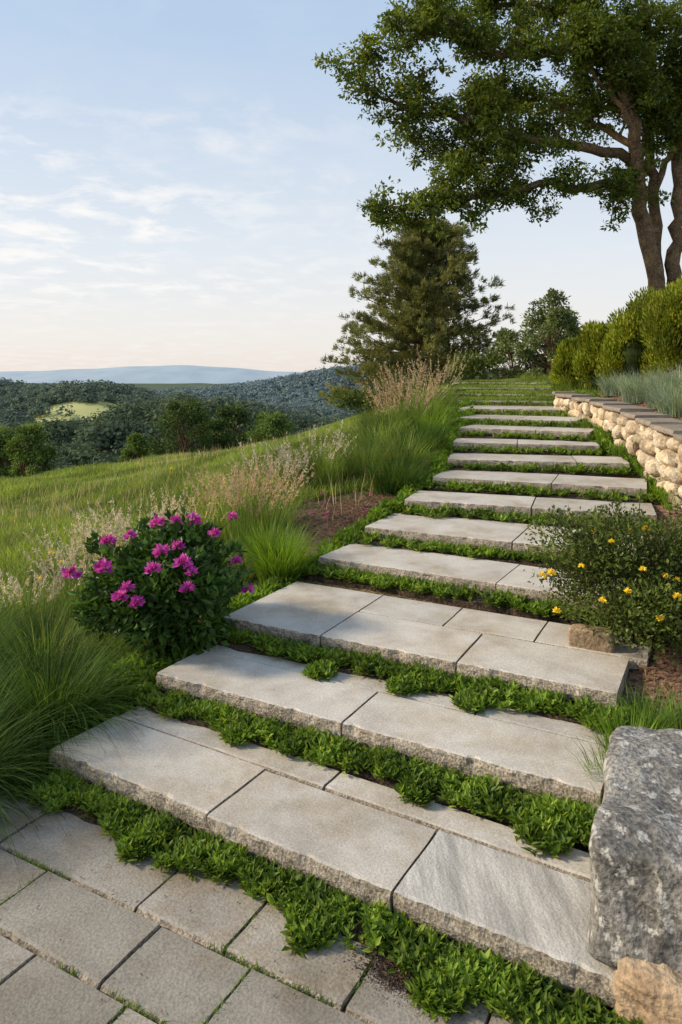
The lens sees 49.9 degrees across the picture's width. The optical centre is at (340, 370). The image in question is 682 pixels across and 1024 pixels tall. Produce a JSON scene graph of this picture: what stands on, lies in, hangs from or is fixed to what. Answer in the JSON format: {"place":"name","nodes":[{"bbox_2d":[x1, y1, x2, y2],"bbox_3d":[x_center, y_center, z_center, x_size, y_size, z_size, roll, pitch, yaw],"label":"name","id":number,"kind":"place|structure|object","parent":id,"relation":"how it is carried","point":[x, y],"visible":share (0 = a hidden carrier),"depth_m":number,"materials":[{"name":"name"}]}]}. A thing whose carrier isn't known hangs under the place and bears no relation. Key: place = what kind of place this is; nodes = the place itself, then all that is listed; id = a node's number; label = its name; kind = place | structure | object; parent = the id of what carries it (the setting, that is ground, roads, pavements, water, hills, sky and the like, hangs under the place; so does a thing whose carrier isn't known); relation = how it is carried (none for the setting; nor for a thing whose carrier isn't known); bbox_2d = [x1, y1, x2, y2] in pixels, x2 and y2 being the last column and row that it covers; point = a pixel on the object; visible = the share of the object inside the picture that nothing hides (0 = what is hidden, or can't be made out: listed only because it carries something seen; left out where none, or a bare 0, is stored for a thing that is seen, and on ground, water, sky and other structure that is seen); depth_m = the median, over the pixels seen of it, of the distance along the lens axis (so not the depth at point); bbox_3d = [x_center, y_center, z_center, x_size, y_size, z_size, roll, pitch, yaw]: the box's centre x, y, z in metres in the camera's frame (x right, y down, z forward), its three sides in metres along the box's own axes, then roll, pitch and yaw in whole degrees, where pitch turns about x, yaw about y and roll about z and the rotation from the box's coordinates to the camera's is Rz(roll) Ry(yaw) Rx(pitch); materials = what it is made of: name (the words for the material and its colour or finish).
{"place":"outdoors","nodes":[
{"label":"outdoors","id":0,"kind":"place"},
{"bbox_2d":[33,401,123,422],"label":"hay field","id":1,"kind":"structure","parent":0,"point":[84,408],"depth_m":360.11,"materials":[{"name":"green plant"}]},
{"bbox_2d":[0,365,304,383],"bbox_3d":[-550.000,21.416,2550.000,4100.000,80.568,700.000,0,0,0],"label":"distant ridge hill","id":2,"kind":"structure","parent":0,"point":[172,374],"depth_m":2367.98,"materials":[{"name":"blue"}]},
{"bbox_2d":[141,474,240,541],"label":"feather reed grass","id":3,"kind":"object","parent":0,"point":[195,509],"depth_m":6.15,"materials":[{"name":"beige plant"}]},
{"bbox_2d":[0,392,437,668],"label":"meadow grass","id":4,"kind":"structure","parent":0,"point":[13,556],"depth_m":8.95,"materials":[{"name":"green plant"}]},
{"bbox_2d":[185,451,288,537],"bbox_3d":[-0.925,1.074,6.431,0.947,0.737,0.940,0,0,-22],"label":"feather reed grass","id":5,"kind":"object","parent":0,"point":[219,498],"depth_m":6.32,"materials":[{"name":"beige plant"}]},
{"bbox_2d":[0,369,525,473],"bbox_3d":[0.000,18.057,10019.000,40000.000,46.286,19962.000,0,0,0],"label":"valley terrain","id":6,"kind":"structure","parent":0,"point":[152,386],"depth_m":385.00,"materials":[{"name":"green plant"}]},
{"bbox_2d":[117,433,151,462],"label":"deciduous tree","id":7,"kind":"object","parent":6,"relation":"on","point":[136,442],"visible":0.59,"depth_m":47.57,"materials":[{"name":"green plant"}]},
{"bbox_2d":[199,419,234,451],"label":"deciduous tree","id":8,"kind":"object","parent":6,"relation":"on","point":[220,435],"visible":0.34,"depth_m":48.66,"materials":[{"name":"green plant"}]},
{"bbox_2d":[0,362,465,477],"bbox_3d":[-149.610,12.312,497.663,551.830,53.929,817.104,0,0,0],"label":"distant forest","id":9,"kind":"object","parent":6,"relation":"on","point":[302,411],"visible":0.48,"depth_m":362.10,"materials":[{"name":"green plant"}]},
{"bbox_2d":[212,403,258,448],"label":"deciduous tree","id":10,"kind":"object","parent":6,"relation":"on","point":[226,416],"visible":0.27,"depth_m":51.56,"materials":[{"name":"green plant"}]},
{"bbox_2d":[246,411,296,443],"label":"deciduous tree","id":11,"kind":"object","parent":6,"relation":"on","point":[274,424],"visible":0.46,"depth_m":49.48,"materials":[{"name":"green plant"}]},
{"bbox_2d":[0,366,681,747],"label":"ground terrain","id":12,"kind":"structure","parent":0,"point":[660,665],"depth_m":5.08,"materials":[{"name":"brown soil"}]},
{"bbox_2d":[0,424,28,478],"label":"deciduous tree","id":13,"kind":"object","parent":12,"relation":"on","point":[5,436],"visible":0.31,"depth_m":43.70,"materials":[{"name":"green plant"}]},
{"bbox_2d":[0,421,57,478],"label":"deciduous tree","id":14,"kind":"object","parent":12,"relation":"on","point":[30,463],"visible":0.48,"depth_m":41.63,"materials":[{"name":"green plant"}]},
{"bbox_2d":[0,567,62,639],"bbox_3d":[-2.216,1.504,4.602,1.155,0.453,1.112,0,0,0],"label":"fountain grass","id":15,"kind":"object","parent":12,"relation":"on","point":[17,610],"depth_m":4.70,"materials":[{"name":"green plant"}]},
{"bbox_2d":[0,583,66,712],"bbox_3d":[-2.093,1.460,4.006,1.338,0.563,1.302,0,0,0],"label":"fountain grass","id":16,"kind":"object","parent":12,"relation":"on","point":[20,626],"depth_m":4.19,"materials":[{"name":"green plant"}]},
{"bbox_2d":[0,547,97,635],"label":"feather reed grass","id":17,"kind":"object","parent":12,"relation":"on","point":[35,588],"depth_m":4.61,"materials":[{"name":"plant"}]},
{"bbox_2d":[0,643,110,873],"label":"fountain grass","id":18,"kind":"object","parent":12,"relation":"on","point":[3,752],"depth_m":2.93,"materials":[{"name":"green plant"}]},
{"bbox_2d":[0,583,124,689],"bbox_3d":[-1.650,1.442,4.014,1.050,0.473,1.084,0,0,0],"label":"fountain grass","id":19,"kind":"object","parent":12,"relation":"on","point":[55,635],"depth_m":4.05,"materials":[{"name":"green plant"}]},
{"bbox_2d":[16,505,158,618],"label":"feather reed grass","id":20,"kind":"object","parent":12,"relation":"on","point":[73,561],"depth_m":4.89,"materials":[{"name":"beige plant"}]},
{"bbox_2d":[0,610,181,791],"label":"fountain grass","id":21,"kind":"object","parent":12,"relation":"on","point":[78,696],"depth_m":3.40,"materials":[{"name":"green plant"}]},
{"bbox_2d":[38,468,172,612],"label":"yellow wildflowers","id":22,"kind":"object","parent":12,"relation":"on","point":[60,562],"visible":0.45,"depth_m":5.00,"materials":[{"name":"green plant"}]},
{"bbox_2d":[63,487,193,559],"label":"feather reed grass","id":23,"kind":"object","parent":12,"relation":"on","point":[161,513],"depth_m":5.23,"materials":[{"name":"beige plant"}]},
{"bbox_2d":[59,506,256,654],"bbox_3d":[-0.983,1.182,4.051,1.020,0.863,0.951,0,0,0],"label":"peony bush","id":24,"kind":"object","parent":12,"relation":"on","point":[171,581],"visible":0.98,"depth_m":3.86,"materials":[{"name":"green plant"}]},
{"bbox_2d":[143,397,215,456],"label":"deciduous tree","id":25,"kind":"object","parent":12,"relation":"on","point":[192,420],"visible":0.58,"depth_m":45.57,"materials":[{"name":"green plant"}]},
{"bbox_2d":[0,405,404,546],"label":"tall meadow grass","id":26,"kind":"structure","parent":12,"relation":"on","point":[163,485],"depth_m":9.36,"materials":[{"name":"green plant"}]},
{"bbox_2d":[0,849,490,1023],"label":"patio bedding soil","id":27,"kind":"structure","parent":12,"relation":"on","point":[344,1007],"depth_m":2.03,"materials":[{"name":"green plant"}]},
{"bbox_2d":[0,769,536,1023],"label":"flagstone patio","id":28,"kind":"structure","parent":27,"relation":"on","point":[96,946],"depth_m":2.14,"materials":[{"name":"stone"}]},
{"bbox_2d":[2,808,383,1018],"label":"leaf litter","id":29,"kind":"object","parent":28,"relation":"on","point":[136,941],"visible":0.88,"depth_m":2.16,"materials":[{"name":"brown plant"}]},
{"bbox_2d":[333,939,500,1023],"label":"spilled soil","id":30,"kind":"structure","parent":28,"relation":"on","point":[396,977],"depth_m":2.06,"materials":[{"name":"soil"}]},
{"bbox_2d":[612,956,681,1023],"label":"tan boulder","id":31,"kind":"object","parent":27,"relation":"on","point":[645,992],"visible":0.57,"depth_m":1.85,"materials":[{"name":"beige stone"}]},
{"bbox_2d":[194,456,314,549],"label":"feather reed grass","id":32,"kind":"object","parent":12,"relation":"on","point":[242,524],"depth_m":5.87,"materials":[{"name":"plant"}]},
{"bbox_2d":[213,481,317,533],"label":"ornamental grass","id":33,"kind":"object","parent":12,"relation":"on","point":[279,509],"depth_m":6.18,"materials":[{"name":"plant"}]},
{"bbox_2d":[223,511,311,567],"bbox_3d":[-0.489,1.234,5.323,0.782,0.448,0.716,0,0,19],"label":"bright sedge","id":34,"kind":"object","parent":12,"relation":"on","point":[271,535],"visible":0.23,"depth_m":5.34,"materials":[{"name":"green plant"}]},
{"bbox_2d":[226,439,319,508],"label":"feather reed grass","id":35,"kind":"object","parent":12,"relation":"on","point":[287,466],"depth_m":6.97,"materials":[{"name":"green plant"}]},
{"bbox_2d":[224,517,334,585],"bbox_3d":[-0.446,1.229,5.030,0.892,0.476,0.873,0,0,0],"label":"bright sedge","id":36,"kind":"object","parent":12,"relation":"on","point":[271,564],"visible":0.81,"depth_m":4.98,"materials":[{"name":"green plant"}]},
{"bbox_2d":[259,419,357,489],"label":"feather reed grass","id":37,"kind":"object","parent":12,"relation":"on","point":[321,446],"depth_m":7.38,"materials":[{"name":"plant"}]},
{"bbox_2d":[265,438,389,491],"bbox_3d":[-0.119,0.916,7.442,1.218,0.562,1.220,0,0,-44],"label":"ornamental grass","id":38,"kind":"object","parent":12,"relation":"on","point":[330,473],"depth_m":7.26,"materials":[{"name":"green plant"}]},
{"bbox_2d":[0,389,667,784],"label":"border leafy plants","id":39,"kind":"object","parent":12,"relation":"on","point":[340,539],"visible":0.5,"depth_m":4.89,"materials":[{"name":"green plant"}]},
{"bbox_2d":[295,491,375,524],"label":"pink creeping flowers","id":40,"kind":"object","parent":12,"relation":"on","point":[354,492],"visible":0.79,"depth_m":6.66,"materials":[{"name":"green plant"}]},
{"bbox_2d":[41,385,657,1012],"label":"planting soil","id":41,"kind":"structure","parent":12,"relation":"on","point":[473,603],"depth_m":4.39,"materials":[{"name":"brown soil"}]},
{"bbox_2d":[48,706,615,1007],"bbox_3d":[-0.114,1.637,2.701,2.316,0.079,0.522,0,0,31],"label":"stone step","id":42,"kind":"object","parent":41,"relation":"on","point":[464,877],"visible":0.89,"depth_m":2.52,"materials":[{"name":"grey stone"}]},
{"bbox_2d":[9,382,665,1023],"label":"groundcover plants","id":43,"kind":"object","parent":41,"relation":"on","point":[451,976],"visible":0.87,"depth_m":2.76,"materials":[{"name":"green plant"}]},
{"bbox_2d":[156,645,611,807],"bbox_3d":[0.119,1.538,3.330,2.110,0.078,0.509,0,0,29],"label":"stone step","id":44,"kind":"object","parent":41,"relation":"on","point":[528,752],"visible":0.91,"depth_m":3.15,"materials":[{"name":"grey stone"}]},
{"bbox_2d":[224,581,651,707],"bbox_3d":[0.484,1.437,4.005,2.196,0.077,0.812,0,0,28],"label":"stone step","id":45,"kind":"object","parent":41,"relation":"on","point":[528,653],"visible":0.9,"depth_m":3.86,"materials":[{"name":"grey stone"}]},
{"bbox_2d":[568,624,614,652],"bbox_3d":[1.271,1.365,3.720,0.222,0.127,0.094,0,0,29],"label":"tan boulder","id":46,"kind":"object","parent":45,"relation":"on","point":[580,637],"visible":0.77,"depth_m":3.69,"materials":[{"name":"beige stone"}]},
{"bbox_2d":[318,542,617,610],"bbox_3d":[0.857,1.337,4.823,2.057,0.077,0.536,0,0,30],"label":"stone step","id":47,"kind":"object","parent":41,"relation":"on","point":[481,574],"visible":0.6,"depth_m":4.85,"materials":[{"name":"grey stone"}]},
{"bbox_2d":[365,512,641,557],"bbox_3d":[1.201,1.236,5.494,1.952,0.076,0.676,0,0,26],"label":"stone step","id":48,"kind":"object","parent":41,"relation":"on","point":[491,534],"visible":0.56,"depth_m":5.50,"materials":[{"name":"grey stone"}]},
{"bbox_2d":[456,393,553,396],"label":"turf step","id":49,"kind":"object","parent":41,"relation":"on","point":[507,394],"visible":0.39,"depth_m":12.76,"materials":[{"name":"plant"}]},
{"bbox_2d":[460,414,581,425],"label":"stone step","id":50,"kind":"object","parent":41,"relation":"on","point":[515,418],"visible":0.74,"depth_m":9.67,"materials":[{"name":"grey stone"}]},
{"bbox_2d":[453,438,599,451],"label":"stone step","id":51,"kind":"object","parent":41,"relation":"on","point":[522,443],"visible":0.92,"depth_m":8.15,"materials":[{"name":"grey stone"}]},
{"bbox_2d":[460,424,594,437],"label":"stone step","id":52,"kind":"object","parent":41,"relation":"on","point":[500,429],"visible":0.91,"depth_m":8.82,"materials":[{"name":"grey stone"}]},
{"bbox_2d":[404,490,656,522],"bbox_3d":[1.557,1.137,6.162,1.981,0.078,0.534,0,0,19],"label":"stone step","id":53,"kind":"object","parent":41,"relation":"on","point":[529,505],"visible":0.78,"depth_m":6.11,"materials":[{"name":"grey stone"}]},
{"bbox_2d":[447,453,629,469],"bbox_3d":[2.003,0.936,7.569,1.754,0.078,0.570,0,0,13],"label":"stone step","id":54,"kind":"object","parent":41,"relation":"on","point":[550,460],"visible":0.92,"depth_m":7.43,"materials":[{"name":"grey stone"}]},
{"bbox_2d":[433,470,646,495],"bbox_3d":[1.841,1.035,6.835,1.865,0.075,0.614,0,0,22],"label":"stone step","id":55,"kind":"object","parent":41,"relation":"on","point":[601,484],"visible":0.92,"depth_m":6.72,"materials":[{"name":"grey stone"}]},
{"bbox_2d":[326,386,388,414],"bbox_3d":[0.472,0.787,18.359,1.830,0.806,0.932,0,0,-12],"label":"round shrub","id":56,"kind":"object","parent":12,"relation":"on","point":[351,401],"visible":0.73,"depth_m":18.18,"materials":[{"name":"green plant"}]},
{"bbox_2d":[316,428,422,481],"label":"ornamental grass","id":57,"kind":"object","parent":12,"relation":"on","point":[362,457],"depth_m":7.42,"materials":[{"name":"green plant"}]},
{"bbox_2d":[334,412,423,455],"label":"ornamental grass","id":58,"kind":"object","parent":12,"relation":"on","point":[358,439],"depth_m":8.30,"materials":[{"name":"green plant"}]},
{"bbox_2d":[337,400,425,434],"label":"ornamental grass","id":59,"kind":"object","parent":12,"relation":"on","point":[366,419],"depth_m":9.50,"materials":[{"name":"green plant"}]},
{"bbox_2d":[361,380,407,411],"bbox_3d":[1.015,0.636,17.528,0.859,0.890,1.157,0,0,-39],"label":"round shrub","id":60,"kind":"object","parent":12,"relation":"on","point":[370,398],"visible":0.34,"depth_m":17.44,"materials":[{"name":"green plant"}]},
{"bbox_2d":[343,450,437,495],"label":"ornamental grass","id":61,"kind":"object","parent":12,"relation":"on","point":[396,478],"depth_m":6.88,"materials":[{"name":"green plant"}]},
{"bbox_2d":[361,371,442,437],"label":"feather reed grass","id":62,"kind":"object","parent":12,"relation":"on","point":[398,401],"depth_m":9.24,"materials":[{"name":"plant"}]},
{"bbox_2d":[361,427,443,473],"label":"ornamental grass","id":63,"kind":"object","parent":12,"relation":"on","point":[409,450],"depth_m":7.48,"materials":[{"name":"green plant"}]},
{"bbox_2d":[383,374,421,396],"bbox_3d":[1.487,0.436,18.232,1.191,0.770,0.918,0,0,0],"label":"round shrub","id":64,"kind":"object","parent":12,"relation":"on","point":[402,378],"visible":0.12,"depth_m":18.12,"materials":[{"name":"green plant"}]},
{"bbox_2d":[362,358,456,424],"bbox_3d":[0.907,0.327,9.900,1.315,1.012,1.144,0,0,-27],"label":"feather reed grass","id":65,"kind":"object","parent":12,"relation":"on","point":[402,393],"depth_m":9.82,"materials":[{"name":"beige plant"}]},
{"bbox_2d":[380,416,461,457],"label":"ornamental grass","id":66,"kind":"object","parent":12,"relation":"on","point":[437,438],"depth_m":8.05,"materials":[{"name":"green plant"}]},
{"bbox_2d":[318,216,526,405],"bbox_3d":[2.587,-1.686,22.222,6.616,5.976,6.716,0,0,0],"label":"pine tree","id":67,"kind":"object","parent":12,"relation":"on","point":[418,322],"visible":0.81,"depth_m":21.22,"materials":[{"name":"green plant"}]},
{"bbox_2d":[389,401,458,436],"bbox_3d":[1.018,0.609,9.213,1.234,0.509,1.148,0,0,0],"label":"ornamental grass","id":68,"kind":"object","parent":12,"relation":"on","point":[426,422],"depth_m":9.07,"materials":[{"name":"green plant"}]},
{"bbox_2d":[393,383,462,424],"bbox_3d":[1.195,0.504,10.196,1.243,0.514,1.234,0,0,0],"label":"ornamental grass","id":69,"kind":"object","parent":12,"relation":"on","point":[441,414],"depth_m":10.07,"materials":[{"name":"green plant"}]},
{"bbox_2d":[404,376,464,404],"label":"ornamental grass","id":70,"kind":"object","parent":12,"relation":"on","point":[431,388],"depth_m":12.39,"materials":[{"name":"plant"}]},
{"bbox_2d":[401,349,472,406],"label":"feather reed grass","id":71,"kind":"object","parent":12,"relation":"on","point":[449,395],"depth_m":11.75,"materials":[{"name":"plant"}]},
{"bbox_2d":[445,348,509,380],"bbox_3d":[3.340,-0.141,18.505,1.831,0.892,1.220,0,0,35],"label":"round shrub","id":72,"kind":"object","parent":12,"relation":"on","point":[470,364],"visible":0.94,"depth_m":18.43,"materials":[{"name":"green plant"}]},
{"bbox_2d":[312,0,681,294],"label":"oak tree","id":73,"kind":"object","parent":12,"relation":"on","point":[588,35],"visible":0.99,"depth_m":13.31,"materials":[{"name":"green plant"}]},
{"bbox_2d":[452,387,551,390],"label":"turf step","id":74,"kind":"object","parent":12,"relation":"on","point":[474,388],"visible":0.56,"depth_m":14.34,"materials":[{"name":"plant"}]},
{"bbox_2d":[453,382,550,384],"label":"turf step","id":75,"kind":"object","parent":12,"relation":"on","point":[532,383],"visible":0.56,"depth_m":15.63,"materials":[{"name":"plant"}]},
{"bbox_2d":[380,371,629,427],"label":"turf grass","id":76,"kind":"structure","parent":12,"relation":"on","point":[544,379],"depth_m":12.88,"materials":[{"name":"green plant"}]},
{"bbox_2d":[457,399,553,403],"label":"turf step","id":77,"kind":"object","parent":12,"relation":"on","point":[504,401],"visible":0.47,"depth_m":11.60,"materials":[{"name":"plant"}]},
{"bbox_2d":[460,405,561,413],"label":"stone step","id":78,"kind":"object","parent":12,"relation":"on","point":[521,408],"visible":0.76,"depth_m":10.61,"materials":[{"name":"grey stone"}]},
{"bbox_2d":[478,326,545,379],"bbox_3d":[4.354,-0.152,18.607,1.672,1.972,1.360,0,0,-9],"label":"tree","id":79,"kind":"object","parent":12,"relation":"on","point":[505,339],"visible":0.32,"depth_m":18.48,"materials":[{"name":"green plant"}]},
{"bbox_2d":[509,287,581,377],"bbox_3d":[4.971,-0.727,17.417,1.873,2.457,1.717,0,0,0],"label":"tree","id":80,"kind":"object","parent":12,"relation":"on","point":[552,319],"visible":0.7,"depth_m":17.36,"materials":[{"name":"green plant"}]},
{"bbox_2d":[522,307,582,364],"bbox_3d":[5.552,-0.566,18.412,1.993,2.140,1.783,0,0,0],"label":"tree","id":81,"kind":"object","parent":12,"relation":"on","point":[561,334],"visible":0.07,"depth_m":18.50,"materials":[{"name":"green plant"}]},
{"bbox_2d":[547,374,597,392],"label":"ornamental grass","id":82,"kind":"object","parent":12,"relation":"on","point":[573,387],"depth_m":12.17,"materials":[{"name":"green plant"}]},
{"bbox_2d":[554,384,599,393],"bbox_3d":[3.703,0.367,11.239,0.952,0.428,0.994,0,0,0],"label":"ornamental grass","id":83,"kind":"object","parent":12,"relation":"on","point":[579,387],"depth_m":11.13,"materials":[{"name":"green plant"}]},
{"bbox_2d":[574,416,593,427],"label":"border grass","id":84,"kind":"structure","parent":12,"relation":"on","point":[579,424],"depth_m":9.06,"materials":[{"name":"green plant"}]},
{"bbox_2d":[565,720,609,786],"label":"border grass","id":85,"kind":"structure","parent":12,"relation":"on","point":[605,748],"depth_m":2.79,"materials":[{"name":"green plant"}]},
{"bbox_2d":[580,782,603,824],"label":"border grass","id":86,"kind":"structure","parent":12,"relation":"on","point":[597,803],"depth_m":2.57,"materials":[{"name":"green plant"}]},
{"bbox_2d":[523,488,681,663],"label":"yellow flowering shrub","id":87,"kind":"object","parent":12,"relation":"on","point":[645,594],"visible":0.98,"depth_m":3.67,"materials":[{"name":"green plant"}]},
{"bbox_2d":[591,427,613,442],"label":"border grass","id":88,"kind":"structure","parent":12,"relation":"on","point":[602,434],"depth_m":8.29,"materials":[{"name":"green plant"}]},
{"bbox_2d":[547,275,681,390],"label":"evergreen hedge","id":89,"kind":"object","parent":12,"relation":"on","point":[645,328],"visible":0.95,"depth_m":10.97,"materials":[{"name":"green plant"}]},
{"bbox_2d":[553,396,681,510],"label":"wall stones","id":90,"kind":"object","parent":12,"relation":"on","point":[645,444],"depth_m":6.88,"materials":[{"name":"beige stone"}]},
{"bbox_2d":[611,440,626,456],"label":"border grass","id":91,"kind":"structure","parent":12,"relation":"on","point":[624,448],"depth_m":7.69,"materials":[{"name":"green plant"}]},
{"bbox_2d":[578,691,678,752],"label":"border grass","id":92,"kind":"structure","parent":12,"relation":"on","point":[614,720],"depth_m":2.98,"materials":[{"name":"green plant"}]},
{"bbox_2d":[588,726,681,973],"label":"granite boulder","id":93,"kind":"object","parent":12,"relation":"on","point":[635,853],"visible":0.97,"depth_m":1.98,"materials":[{"name":"grey stone"}]},
{"bbox_2d":[626,456,647,478],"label":"border grass","id":94,"kind":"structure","parent":12,"relation":"on","point":[641,475],"depth_m":6.99,"materials":[{"name":"green plant"}]},
{"bbox_2d":[606,678,681,729],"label":"border grass","id":95,"kind":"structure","parent":12,"relation":"on","point":[639,706],"depth_m":3.13,"materials":[{"name":"green plant"}]},
{"bbox_2d":[632,374,681,416],"bbox_3d":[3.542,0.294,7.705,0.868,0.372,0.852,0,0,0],"label":"blue fescue grass","id":96,"kind":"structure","parent":12,"relation":"on","point":[671,407],"depth_m":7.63,"materials":[{"name":"plant"}]},
{"bbox_2d":[640,684,681,728],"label":"border grass","id":97,"kind":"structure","parent":12,"relation":"on","point":[675,718],"depth_m":3.03,"materials":[{"name":"green plant"}]},
{"bbox_2d":[655,484,680,510],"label":"border grass","id":98,"kind":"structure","parent":12,"relation":"on","point":[669,506],"depth_m":5.94,"materials":[{"name":"green plant"}]},
{"bbox_2d":[664,373,681,401],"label":"silver grass","id":99,"kind":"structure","parent":12,"relation":"on","point":[680,387],"depth_m":7.14,"materials":[{"name":"plant"}]},
{"bbox_2d":[666,490,681,536],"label":"yellow flowering shrub","id":100,"kind":"object","parent":12,"relation":"on","point":[677,508],"visible":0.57,"depth_m":4.25,"materials":[{"name":"green plant"}]},
{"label":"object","id":101,"kind":"object","parent":12,"relation":"on","visible":0},
{"bbox_2d":[552,391,681,441],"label":"cap stones","id":102,"kind":"object","parent":101,"relation":"on","point":[659,422],"visible":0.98,"depth_m":7.62,"materials":[{"name":"grey stone"}]},
{"bbox_2d":[0,0,681,371],"label":"sky","id":103,"kind":"structure","parent":0,"point":[182,182],"materials":[{"name":"blue"}]},
{"bbox_2d":[594,370,637,395],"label":"blue fescue grass","id":104,"kind":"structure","parent":0,"point":[606,388],"depth_m":10.01,"materials":[{"name":"plant"}]},
{"bbox_2d":[609,365,665,403],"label":"blue fescue grass","id":105,"kind":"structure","parent":0,"point":[629,394],"depth_m":9.09,"materials":[{"name":"plant"}]},
{"bbox_2d":[643,361,681,390],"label":"blue fescue grass","id":106,"kind":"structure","parent":0,"point":[668,377],"depth_m":8.55,"materials":[{"name":"plant"}]}
]}

